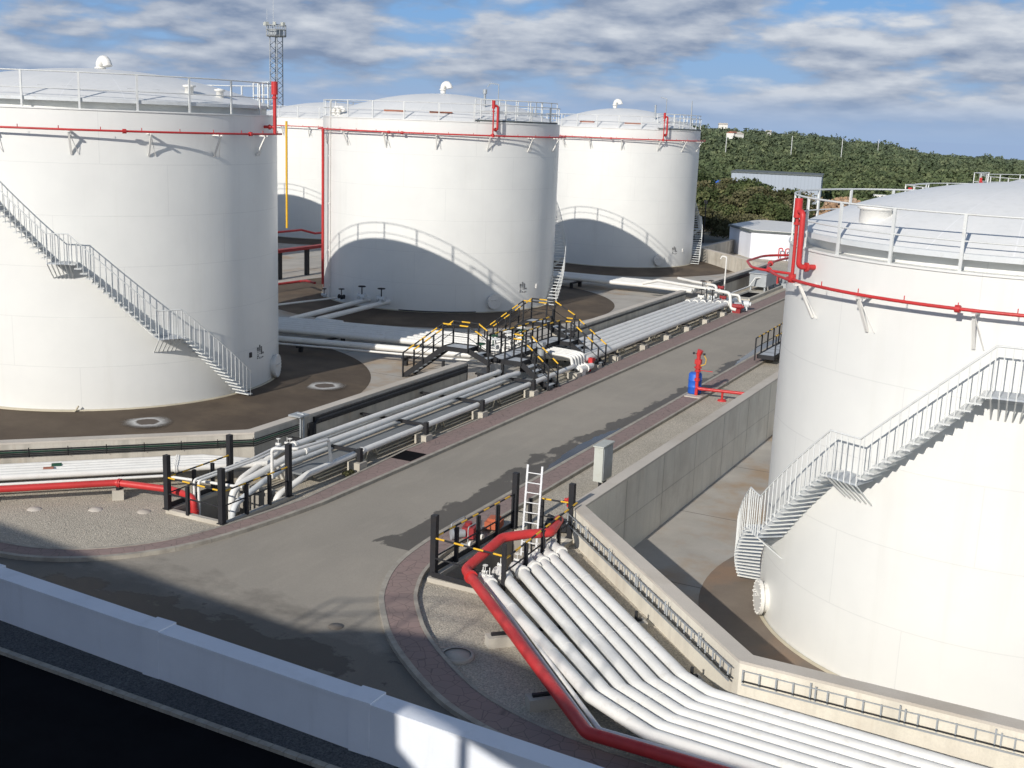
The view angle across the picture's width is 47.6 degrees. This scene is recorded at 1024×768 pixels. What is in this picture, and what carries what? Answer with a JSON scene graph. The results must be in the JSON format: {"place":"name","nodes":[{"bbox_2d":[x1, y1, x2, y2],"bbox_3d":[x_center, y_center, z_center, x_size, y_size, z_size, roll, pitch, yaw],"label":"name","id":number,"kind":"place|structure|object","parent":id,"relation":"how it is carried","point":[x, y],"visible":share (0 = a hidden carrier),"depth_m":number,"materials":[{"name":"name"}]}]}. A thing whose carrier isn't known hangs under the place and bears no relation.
{"place":"outdoors","nodes":[
{"label":"outdoors","id":0,"kind":"place"},
{"bbox_2d":[0,474,242,488],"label":"white pipe","id":1,"kind":"object","parent":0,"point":[125,477],"visible":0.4,"depth_m":33.98,"materials":[{"name":"metal"}]},
{"bbox_2d":[0,655,314,767],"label":"dark ground","id":2,"kind":"structure","parent":0,"point":[49,719],"depth_m":21.11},
{"bbox_2d":[0,300,784,718],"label":"road","id":3,"kind":"structure","parent":0,"point":[290,590],"depth_m":30.08,"materials":[{"name":"asphalt"}]},
{"bbox_2d":[546,428,620,469],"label":"puddle water","id":4,"kind":"structure","parent":3,"relation":"on","point":[578,449],"depth_m":41.04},
{"bbox_2d":[0,291,785,555],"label":"pavement","id":5,"kind":"structure","parent":0,"point":[445,440],"depth_m":40.52,"materials":[{"name":"concrete"}]},
{"bbox_2d":[0,229,787,767],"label":"ground","id":6,"kind":"structure","parent":0,"point":[450,617],"depth_m":31.75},
{"bbox_2d":[112,487,123,500],"bbox_3d":[-11.485,3.141,33.820,0.320,0.430,0.328,-2,13,-18],"label":"pipe support","id":7,"kind":"object","parent":6,"relation":"on","point":[117,494],"visible":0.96,"depth_m":33.68,"materials":[{"name":"concrete"}]},
{"bbox_2d":[0,478,198,513],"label":"red pipe","id":8,"kind":"object","parent":7,"relation":"on","point":[119,482],"visible":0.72,"depth_m":33.25,"materials":[{"name":"metal"}]},
{"bbox_2d":[0,459,284,479],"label":"white pipe","id":9,"kind":"object","parent":6,"relation":"on","point":[103,467],"visible":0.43,"depth_m":34.52,"materials":[{"name":"metal"}]},
{"bbox_2d":[0,647,339,767],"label":"brick edging","id":10,"kind":"object","parent":6,"relation":"on","point":[240,736],"visible":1,"depth_m":21.86,"materials":[{"name":"brick"}]},
{"bbox_2d":[0,620,398,767],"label":"gravel strip","id":11,"kind":"object","parent":6,"relation":"on","point":[22,641],"visible":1,"depth_m":22.51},
{"bbox_2d":[0,564,603,767],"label":"boundary wall","id":12,"kind":"structure","parent":11,"relation":"on","point":[377,724],"depth_m":21.74,"materials":[{"name":"concrete"}]},
{"bbox_2d":[165,484,294,525],"bbox_3d":[-8.150,4.145,33.822,2.180,1.520,3.080,9,14,26],"label":"pipe pit","id":13,"kind":"object","parent":6,"relation":"in","point":[257,505],"visible":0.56,"depth_m":34.15,"materials":[{"name":"concrete"}]},
{"bbox_2d":[162,434,293,525],"bbox_3d":[-8.192,2.656,33.366,2.350,1.620,3.120,9,14,26],"label":"pit guard rail","id":14,"kind":"object","parent":13,"relation":"on","point":[169,503],"visible":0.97,"depth_m":32.77,"materials":[{"name":"black metal"}]},
{"bbox_2d":[290,436,366,472],"bbox_3d":[-6.057,2.260,37.893,2.900,0.760,0.420,9,14,26],"label":"pipe rack frame","id":15,"kind":"object","parent":6,"relation":"on","point":[359,463],"visible":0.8,"depth_m":37.30,"materials":[{"name":"metal"}]},
{"bbox_2d":[0,298,784,561],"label":"kerb","id":16,"kind":"structure","parent":6,"relation":"on","point":[9,555],"depth_m":34.12,"materials":[{"name":"concrete"}]},
{"bbox_2d":[0,290,785,549],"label":"kerb","id":17,"kind":"structure","parent":6,"relation":"on","point":[251,516],"depth_m":34.48,"materials":[{"name":"concrete"}]},
{"bbox_2d":[360,412,431,442],"bbox_3d":[-4.189,1.538,41.413,2.900,0.760,0.420,9,14,26],"label":"pipe rack frame","id":18,"kind":"object","parent":6,"relation":"on","point":[425,435],"visible":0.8,"depth_m":40.83,"materials":[{"name":"concrete"}]},
{"bbox_2d":[420,391,487,419],"bbox_3d":[-2.299,0.807,44.977,2.900,0.760,0.420,9,14,26],"label":"pipe rack frame","id":19,"kind":"object","parent":6,"relation":"on","point":[481,412],"visible":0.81,"depth_m":44.40,"materials":[{"name":"concrete"}]},
{"bbox_2d":[442,646,473,664],"bbox_3d":[-1.166,5.777,24.699,0.720,0.070,0.720,9,14,26],"label":"manhole cover","id":20,"kind":"object","parent":6,"relation":"on","point":[456,655],"visible":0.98,"depth_m":24.69,"materials":[{"name":"concrete"}]},
{"bbox_2d":[449,516,483,545],"bbox_3d":[-1.278,3.990,31.455,0.740,0.576,0.880,9,14,26],"label":"motor pump","id":21,"kind":"object","parent":6,"relation":"on","point":[468,529],"visible":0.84,"depth_m":31.32,"materials":[{"name":"red paint"}]},
{"bbox_2d":[427,528,572,596],"bbox_3d":[-0.230,5.241,30.305,1.930,1.520,4.480,9,14,26],"label":"pipe pit","id":22,"kind":"object","parent":6,"relation":"in","point":[491,561],"visible":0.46,"depth_m":31.05,"materials":[{"name":"concrete"}]},
{"bbox_2d":[428,472,577,591],"bbox_3d":[-0.086,3.729,29.984,2.205,1.620,4.705,9,14,26],"label":"pit guard rail","id":23,"kind":"object","parent":22,"relation":"on","point":[435,567],"visible":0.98,"depth_m":29.90,"materials":[{"name":"black metal"}]},
{"bbox_2d":[520,464,543,555],"bbox_3d":[0.539,3.457,31.567,0.472,2.411,0.770,4,13,8],"label":"ladder","id":24,"kind":"object","parent":22,"relation":"in","point":[525,502],"visible":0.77,"depth_m":31.57,"materials":[{"name":"metal"}]},
{"bbox_2d":[402,298,606,390],"bbox_3d":[0.093,-1.948,53.169,6.880,2.802,8.610,9,14,26],"label":"pipe crossover","id":25,"kind":"object","parent":6,"relation":"on","point":[513,356],"visible":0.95,"depth_m":51.05,"materials":[{"name":"black metal"}]},
{"bbox_2d":[475,372,538,397],"bbox_3d":[-0.270,0.022,48.801,2.900,0.760,0.420,9,14,26],"label":"pipe rack frame","id":26,"kind":"object","parent":6,"relation":"on","point":[532,391],"visible":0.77,"depth_m":48.21,"materials":[{"name":"concrete"}]},
{"bbox_2d":[235,369,501,511],"bbox_3d":[-4.467,1.482,42.537,0.795,1.555,17.698,9,14,26],"label":"rack pipe","id":27,"kind":"object","parent":26,"relation":"on","point":[309,439],"visible":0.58,"depth_m":40.66,"materials":[{"name":"metal"}]},
{"bbox_2d":[229,376,516,518],"bbox_3d":[-4.157,1.907,41.536,0.684,1.190,19.108,8,14,24],"label":"rack pipe","id":28,"kind":"object","parent":26,"relation":"on","point":[254,489],"visible":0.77,"depth_m":39.23,"materials":[{"name":"metal"}]},
{"bbox_2d":[270,438,332,478],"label":"white pipe","id":29,"kind":"object","parent":28,"relation":"on","point":[273,449],"visible":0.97,"depth_m":34.66,"materials":[{"name":"metal"}]},
{"bbox_2d":[228,371,520,518],"bbox_3d":[-3.959,1.594,42.061,0.960,1.583,19.110,9,14,26],"label":"rack pipe","id":30,"kind":"object","parent":26,"relation":"on","point":[307,451],"visible":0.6,"depth_m":39.17,"materials":[{"name":"metal"}]},
{"bbox_2d":[292,375,498,451],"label":"rack pipe","id":31,"kind":"object","parent":26,"relation":"on","point":[369,422],"visible":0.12,"depth_m":42.97,"materials":[{"name":"metal"}]},
{"bbox_2d":[292,377,532,474],"bbox_3d":[-2.890,1.240,42.457,0.600,0.100,16.300,9,14,26],"label":"flat duct","id":32,"kind":"object","parent":26,"relation":"on","point":[301,468],"visible":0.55,"depth_m":40.38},
{"bbox_2d":[523,364,580,379],"bbox_3d":[1.752,-0.593,52.550,2.800,0.460,0.420,9,14,26],"label":"pipe rack frame","id":33,"kind":"object","parent":6,"relation":"on","point":[572,373],"visible":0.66,"depth_m":51.97,"materials":[{"name":"concrete"}]},
{"bbox_2d":[273,364,575,500],"bbox_3d":[-1.904,1.483,43.585,0.413,1.297,21.883,9,14,26],"label":"rack pipe","id":34,"kind":"object","parent":33,"relation":"on","point":[297,481],"visible":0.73,"depth_m":39.77,"materials":[{"name":"metal"}]},
{"bbox_2d":[485,610,647,648],"bbox_3d":[1.239,5.416,25.774,3.750,0.480,0.300,-2,13,-18],"label":"pipe support","id":35,"kind":"object","parent":6,"relation":"on","point":[498,639],"visible":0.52,"depth_m":25.26,"materials":[{"name":"concrete"}]},
{"bbox_2d":[492,566,815,767],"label":"white pipe","id":36,"kind":"object","parent":35,"relation":"on","point":[595,680],"visible":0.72,"depth_m":22.12,"materials":[{"name":"metal"}]},
{"bbox_2d":[546,359,601,370],"bbox_3d":[2.859,-1.021,54.636,2.800,0.460,0.420,9,14,26],"label":"pipe rack frame","id":37,"kind":"object","parent":6,"relation":"on","point":[598,366],"visible":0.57,"depth_m":53.98,"materials":[{"name":"metal"}]},
{"bbox_2d":[278,298,721,349],"bbox_3d":[-4.516,-3.098,60.825,41.655,0.418,16.292,-1,13,-16],"label":"rack pipe","id":38,"kind":"object","parent":37,"relation":"on","point":[636,329],"visible":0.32,"depth_m":58.51,"materials":[{"name":"metal"}]},
{"bbox_2d":[278,298,728,354],"bbox_3d":[-4.281,-2.993,60.397,42.509,0.418,16.762,-2,13,-16],"label":"rack pipe","id":39,"kind":"object","parent":37,"relation":"on","point":[595,349],"visible":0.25,"depth_m":57.89,"materials":[{"name":"metal"}]},
{"bbox_2d":[378,340,779,733],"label":"kerb","id":40,"kind":"structure","parent":6,"relation":"on","point":[432,691],"depth_m":26.36,"materials":[{"name":"concrete"}]},
{"bbox_2d":[414,359,768,767],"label":"kerb","id":41,"kind":"structure","parent":6,"relation":"on","point":[425,571],"depth_m":28.20,"materials":[{"name":"concrete"}]},
{"bbox_2d":[593,439,614,485],"bbox_3d":[2.863,2.567,36.456,0.370,1.460,0.900,9,14,26],"label":"control cabinet","id":42,"kind":"object","parent":6,"relation":"on","point":[603,460],"visible":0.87,"depth_m":36.16,"materials":[{"name":"metal"}]},
{"bbox_2d":[525,666,704,711],"bbox_3d":[2.089,6.041,23.150,3.750,0.480,0.300,-2,13,-18],"label":"pipe support","id":43,"kind":"object","parent":6,"relation":"on","point":[540,701],"visible":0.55,"depth_m":22.61,"materials":[{"name":"concrete"}]},
{"bbox_2d":[461,515,730,767],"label":"red pipe","id":44,"kind":"object","parent":43,"relation":"on","point":[582,726],"visible":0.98,"depth_m":22.53,"materials":[{"name":"metal"}]},
{"bbox_2d":[486,586,592,726],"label":"pipe","id":45,"kind":"object","parent":44,"relation":"attached to","point":[512,620],"visible":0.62,"depth_m":24.27,"materials":[{"name":"metal"}]},
{"bbox_2d":[478,573,778,767],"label":"white pipe","id":46,"kind":"object","parent":43,"relation":"on","point":[583,688],"visible":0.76,"depth_m":21.76,"materials":[{"name":"metal"}]},
{"bbox_2d":[525,631,739,767],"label":"white pipe","id":47,"kind":"object","parent":46,"relation":"attached to","point":[594,722],"visible":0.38,"depth_m":21.46,"materials":[{"name":"metal"}]},
{"bbox_2d":[509,561,849,767],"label":"white pipe","id":48,"kind":"object","parent":43,"relation":"on","point":[610,675],"visible":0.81,"depth_m":22.28,"materials":[{"name":"metal"}]},
{"bbox_2d":[520,557,883,767],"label":"white pipe","id":49,"kind":"object","parent":43,"relation":"on","point":[610,654],"visible":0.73,"depth_m":22.33,"materials":[{"name":"metal"}]},
{"bbox_2d":[531,551,919,767],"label":"white pipe","id":50,"kind":"object","parent":43,"relation":"on","point":[633,661],"visible":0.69,"depth_m":22.23,"materials":[{"name":"metal"}]},
{"bbox_2d":[542,547,952,767],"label":"white pipe","id":51,"kind":"object","parent":43,"relation":"on","point":[650,660],"visible":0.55,"depth_m":22.25,"materials":[{"name":"metal"}]},
{"bbox_2d":[547,541,988,767],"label":"white pipe","id":52,"kind":"object","parent":43,"relation":"on","point":[659,652],"visible":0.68,"depth_m":22.39,"materials":[{"name":"metal"}]},
{"bbox_2d":[609,352,620,361],"bbox_3d":[3.966,-1.449,56.722,2.800,0.460,0.420,9,14,26],"label":"pipe rack frame","id":53,"kind":"object","parent":6,"relation":"on","point":[613,358],"visible":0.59,"depth_m":56.09,"materials":[{"name":"concrete"}]},
{"bbox_2d":[278,297,699,340],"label":"rack pipe","id":54,"kind":"object","parent":53,"relation":"on","point":[637,319],"visible":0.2,"depth_m":60.16,"materials":[{"name":"metal"}]},
{"bbox_2d":[278,297,705,346],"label":"rack pipe","id":55,"kind":"object","parent":53,"relation":"on","point":[638,321],"visible":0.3,"depth_m":59.52,"materials":[{"name":"metal"}]},
{"bbox_2d":[278,298,713,349],"bbox_3d":[-4.751,-3.204,61.254,40.803,0.418,15.819,-1,13,-15],"label":"rack pipe","id":56,"kind":"object","parent":53,"relation":"on","point":[634,326],"visible":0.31,"depth_m":58.95,"materials":[{"name":"metal"}]},
{"bbox_2d":[278,298,737,361],"bbox_3d":[-4.045,-2.888,59.971,43.366,0.418,17.229,-2,13,-16],"label":"rack pipe","id":57,"kind":"object","parent":53,"relation":"on","point":[412,341],"visible":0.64,"depth_m":57.07,"materials":[{"name":"metal"}]},
{"bbox_2d":[642,279,736,310],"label":"manifold pipe","id":58,"kind":"object","parent":57,"relation":"on","point":[693,286],"visible":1,"depth_m":73.93,"materials":[{"name":"metal"}]},
{"bbox_2d":[552,290,685,338],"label":"pipe","id":59,"kind":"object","parent":6,"relation":"on","point":[619,320],"depth_m":64.55,"materials":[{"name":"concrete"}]},
{"bbox_2d":[681,324,690,331],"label":"pipe rack frame","id":60,"kind":"object","parent":6,"relation":"on","point":[687,327],"visible":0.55,"depth_m":65.12,"materials":[{"name":"concrete"}]},
{"bbox_2d":[313,307,727,477],"bbox_3d":[3.744,-1.063,54.701,0.049,0.316,42.924,9,14,26],"label":"conduit","id":61,"kind":"object","parent":60,"relation":"on","point":[485,407],"visible":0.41,"depth_m":44.15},
{"bbox_2d":[317,308,729,479],"bbox_3d":[3.866,-1.005,54.648,0.049,0.316,42.924,9,14,26],"label":"conduit","id":62,"kind":"object","parent":60,"relation":"on","point":[491,407],"visible":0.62,"depth_m":43.92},
{"bbox_2d":[693,204,722,239],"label":"bush","id":63,"kind":"object","parent":6,"relation":"on","point":[710,212],"visible":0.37,"depth_m":118.37,"materials":[{"name":"green plant"}]},
{"bbox_2d":[684,349,743,401],"bbox_3d":[8.823,-0.299,48.672,3.021,2.121,0.626,6,13,17],"label":"fire monitor","id":64,"kind":"object","parent":6,"relation":"on","point":[698,363],"visible":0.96,"depth_m":48.95,"materials":[{"name":"red paint"}]},
{"bbox_2d":[706,211,767,238],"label":"bush","id":65,"kind":"object","parent":6,"relation":"on","point":[721,228],"visible":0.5,"depth_m":117.01,"materials":[{"name":"green plant"}]},
{"bbox_2d":[728,285,782,300],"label":"concrete slab","id":66,"kind":"structure","parent":6,"relation":"on","point":[761,292],"depth_m":81.74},
{"bbox_2d":[749,270,776,291],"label":"pump box","id":67,"kind":"object","parent":66,"relation":"on","point":[766,279],"visible":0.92,"depth_m":82.11,"materials":[{"name":"metal"}]},
{"bbox_2d":[728,220,793,260],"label":"metal building","id":68,"kind":"structure","parent":6,"relation":"on","point":[754,238],"depth_m":104.51,"materials":[{"name":"metal"}]},
{"bbox_2d":[758,203,799,221],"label":"bush","id":69,"kind":"object","parent":6,"relation":"on","point":[783,213],"visible":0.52,"depth_m":119.80,"materials":[{"name":"green plant"}]},
{"bbox_2d":[246,238,735,429],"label":"bund floor","id":70,"kind":"structure","parent":0,"point":[384,369],"depth_m":68.22,"materials":[{"name":"concrete"}]},
{"bbox_2d":[0,55,370,439],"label":"storage tank","id":71,"kind":"object","parent":70,"relation":"on","point":[138,244],"visible":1,"depth_m":42.45,"materials":[{"name":"metal"}]},
{"bbox_2d":[127,417,167,426],"bbox_3d":[-13.127,1.357,41.757,2.100,0.004,2.100,10,15,32],"label":"painted ring","id":72,"kind":"object","parent":71,"relation":"on","point":[148,421],"visible":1,"depth_m":41.73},
{"bbox_2d":[0,361,466,482],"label":"bund wall","id":73,"kind":"structure","parent":70,"relation":"on","point":[177,437],"depth_m":36.54,"materials":[{"name":"concrete"}]},
{"bbox_2d":[0,424,299,457],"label":"cable bundle","id":74,"kind":"object","parent":73,"relation":"attached to","point":[112,447],"visible":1,"depth_m":35.79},
{"bbox_2d":[307,366,467,436],"bbox_3d":[-4.380,0.760,44.012,0.151,1.120,10.800,9,14,26],"label":"cable duct","id":75,"kind":"object","parent":73,"relation":"attached to","point":[323,417],"visible":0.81,"depth_m":42.84,"materials":[{"name":"black metal"}]},
{"bbox_2d":[263,22,285,107],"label":"lattice mast","id":76,"kind":"object","parent":70,"relation":"on","point":[275,33],"visible":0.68,"depth_m":131.74,"materials":[{"name":"metal"}]},
{"bbox_2d":[278,244,320,279],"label":"red pipe rack","id":77,"kind":"object","parent":70,"relation":"on","point":[306,256],"visible":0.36,"depth_m":81.23,"materials":[{"name":"metal"}]},
{"bbox_2d":[267,102,352,244],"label":"storage tank","id":78,"kind":"object","parent":70,"relation":"on","point":[304,122],"visible":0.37,"depth_m":103.81,"materials":[{"name":"metal"}]},
{"bbox_2d":[278,336,500,370],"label":"rack pipe","id":79,"kind":"object","parent":70,"relation":"on","point":[346,344],"visible":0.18,"depth_m":54.49,"materials":[{"name":"metal"}]},
{"bbox_2d":[401,347,439,365],"bbox_3d":[-3.826,-1.467,55.571,0.160,0.420,5.200,9,14,26],"label":"pipe trestle","id":80,"kind":"object","parent":70,"relation":"on","point":[405,359],"visible":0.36,"depth_m":53.53,"materials":[{"name":"black metal"}]},
{"bbox_2d":[279,343,476,361],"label":"white pipe","id":81,"kind":"object","parent":80,"relation":"on","point":[383,352],"visible":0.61,"depth_m":53.99,"materials":[{"name":"metal"}]},
{"bbox_2d":[278,81,614,327],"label":"storage tank","id":82,"kind":"object","parent":70,"relation":"on","point":[437,210],"visible":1,"depth_m":67.19,"materials":[{"name":"metal"}]},
{"bbox_2d":[289,297,370,319],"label":"white pipe","id":83,"kind":"object","parent":82,"relation":"attached to","point":[330,309],"visible":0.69,"depth_m":64.34,"materials":[{"name":"metal"}]},
{"bbox_2d":[315,300,390,321],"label":"white pipe","id":84,"kind":"object","parent":82,"relation":"attached to","point":[328,317],"visible":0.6,"depth_m":63.77,"materials":[{"name":"metal"}]},
{"bbox_2d":[570,281,582,287],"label":"pipe trestle","id":85,"kind":"object","parent":70,"relation":"on","point":[578,282],"visible":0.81,"depth_m":81.33,"materials":[{"name":"black metal"}]},
{"bbox_2d":[553,274,692,292],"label":"rack pipe","id":86,"kind":"object","parent":85,"relation":"on","point":[626,283],"visible":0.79,"depth_m":79.78,"materials":[{"name":"metal"}]},
{"bbox_2d":[546,97,732,276],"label":"storage tank","id":87,"kind":"object","parent":70,"relation":"on","point":[626,188],"visible":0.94,"depth_m":91.94,"materials":[{"name":"metal"}]},
{"bbox_2d":[696,239,767,298],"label":"bund wall","id":88,"kind":"structure","parent":70,"relation":"on","point":[712,253],"depth_m":94.29,"materials":[{"name":"concrete"}]},
{"bbox_2d":[0,0,1023,145],"label":"sky","id":89,"kind":"structure","parent":0,"point":[942,71],"materials":[{"name":"blue"}]},
{"bbox_2d":[384,355,764,767],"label":"pavement","id":90,"kind":"structure","parent":0,"point":[441,676],"depth_m":25.32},
{"bbox_2d":[754,323,782,360],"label":"access platform","id":91,"kind":"structure","parent":90,"relation":"on","point":[772,352],"depth_m":57.46,"materials":[{"name":"black metal"}]},
{"bbox_2d":[633,435,772,605],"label":"bund floor","id":92,"kind":"structure","parent":0,"point":[687,549],"depth_m":37.62,"materials":[{"name":"concrete"}]},
{"bbox_2d":[572,371,1023,767],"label":"bund wall","id":93,"kind":"structure","parent":92,"relation":"on","point":[623,514],"depth_m":26.45,"materials":[{"name":"concrete"}]},
{"bbox_2d":[566,513,1023,757],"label":"cable tray","id":94,"kind":"object","parent":93,"relation":"attached to","point":[698,646],"visible":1,"depth_m":22.43,"materials":[{"name":"metal"}]},
{"bbox_2d":[698,182,1023,720],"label":"storage tank","id":95,"kind":"object","parent":92,"relation":"on","point":[883,545],"visible":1,"depth_m":25.69,"materials":[{"name":"metal"}]},
{"bbox_2d":[702,135,983,228],"bbox_3d":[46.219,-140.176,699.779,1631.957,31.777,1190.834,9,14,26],"label":"hills","id":96,"kind":"structure","parent":0,"point":[758,143],"depth_m":445.44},
{"bbox_2d":[696,185,726,228],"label":"bush","id":97,"kind":"object","parent":96,"relation":"on","point":[707,193],"visible":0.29,"depth_m":130.07,"materials":[{"name":"green plant"}]},
{"bbox_2d":[699,200,738,235],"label":"bush","id":98,"kind":"object","parent":96,"relation":"on","point":[725,209],"visible":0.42,"depth_m":124.60,"materials":[{"name":"green plant"}]},
{"bbox_2d":[714,189,756,222],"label":"bush","id":99,"kind":"object","parent":96,"relation":"on","point":[739,198],"visible":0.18,"depth_m":127.28,"materials":[{"name":"green plant"}]},
{"bbox_2d":[738,193,788,215],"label":"bush","id":100,"kind":"object","parent":96,"relation":"on","point":[760,203],"visible":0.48,"depth_m":123.41,"materials":[{"name":"green plant"}]},
{"bbox_2d":[744,185,796,201],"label":"bush","id":101,"kind":"object","parent":96,"relation":"on","point":[760,189],"visible":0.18,"depth_m":133.83,"materials":[{"name":"green plant"}]},
{"bbox_2d":[731,169,823,203],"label":"industrial shed","id":102,"kind":"structure","parent":96,"relation":"on","point":[778,180],"depth_m":191.41,"materials":[{"name":"metal"}]},
{"bbox_2d":[693,124,1023,207],"bbox_3d":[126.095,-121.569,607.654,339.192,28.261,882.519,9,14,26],"label":"scrub","id":103,"kind":"object","parent":96,"relation":"on","point":[889,165],"visible":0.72,"depth_m":382.34,"materials":[{"name":"plant"}]},
{"bbox_2d":[845,139,1023,159],"bbox_3d":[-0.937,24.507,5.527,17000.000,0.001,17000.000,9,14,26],"label":"sea","id":104,"kind":"structure","parent":0,"point":[1005,151],"depth_m":3318.45,"materials":[{"name":"liquid"}]},
{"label":"pipe trestle","id":105,"kind":"object","parent":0,"visible":0},
{"bbox_2d":[0,454,267,474],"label":"white pipe","id":106,"kind":"object","parent":105,"relation":"on","point":[115,459],"visible":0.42,"depth_m":35.21,"materials":[{"name":"metal"}]},
{"bbox_2d":[0,457,276,477],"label":"white pipe","id":107,"kind":"object","parent":105,"relation":"on","point":[89,463],"visible":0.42,"depth_m":34.98,"materials":[{"name":"metal"}]},
{"bbox_2d":[0,459,282,478],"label":"white pipe","id":108,"kind":"object","parent":105,"relation":"on","point":[113,464],"visible":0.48,"depth_m":34.79,"materials":[{"name":"metal"}]},
{"bbox_2d":[0,459,295,480],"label":"white pipe","id":109,"kind":"object","parent":105,"relation":"on","point":[176,468],"visible":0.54,"depth_m":34.26,"materials":[{"name":"metal"}]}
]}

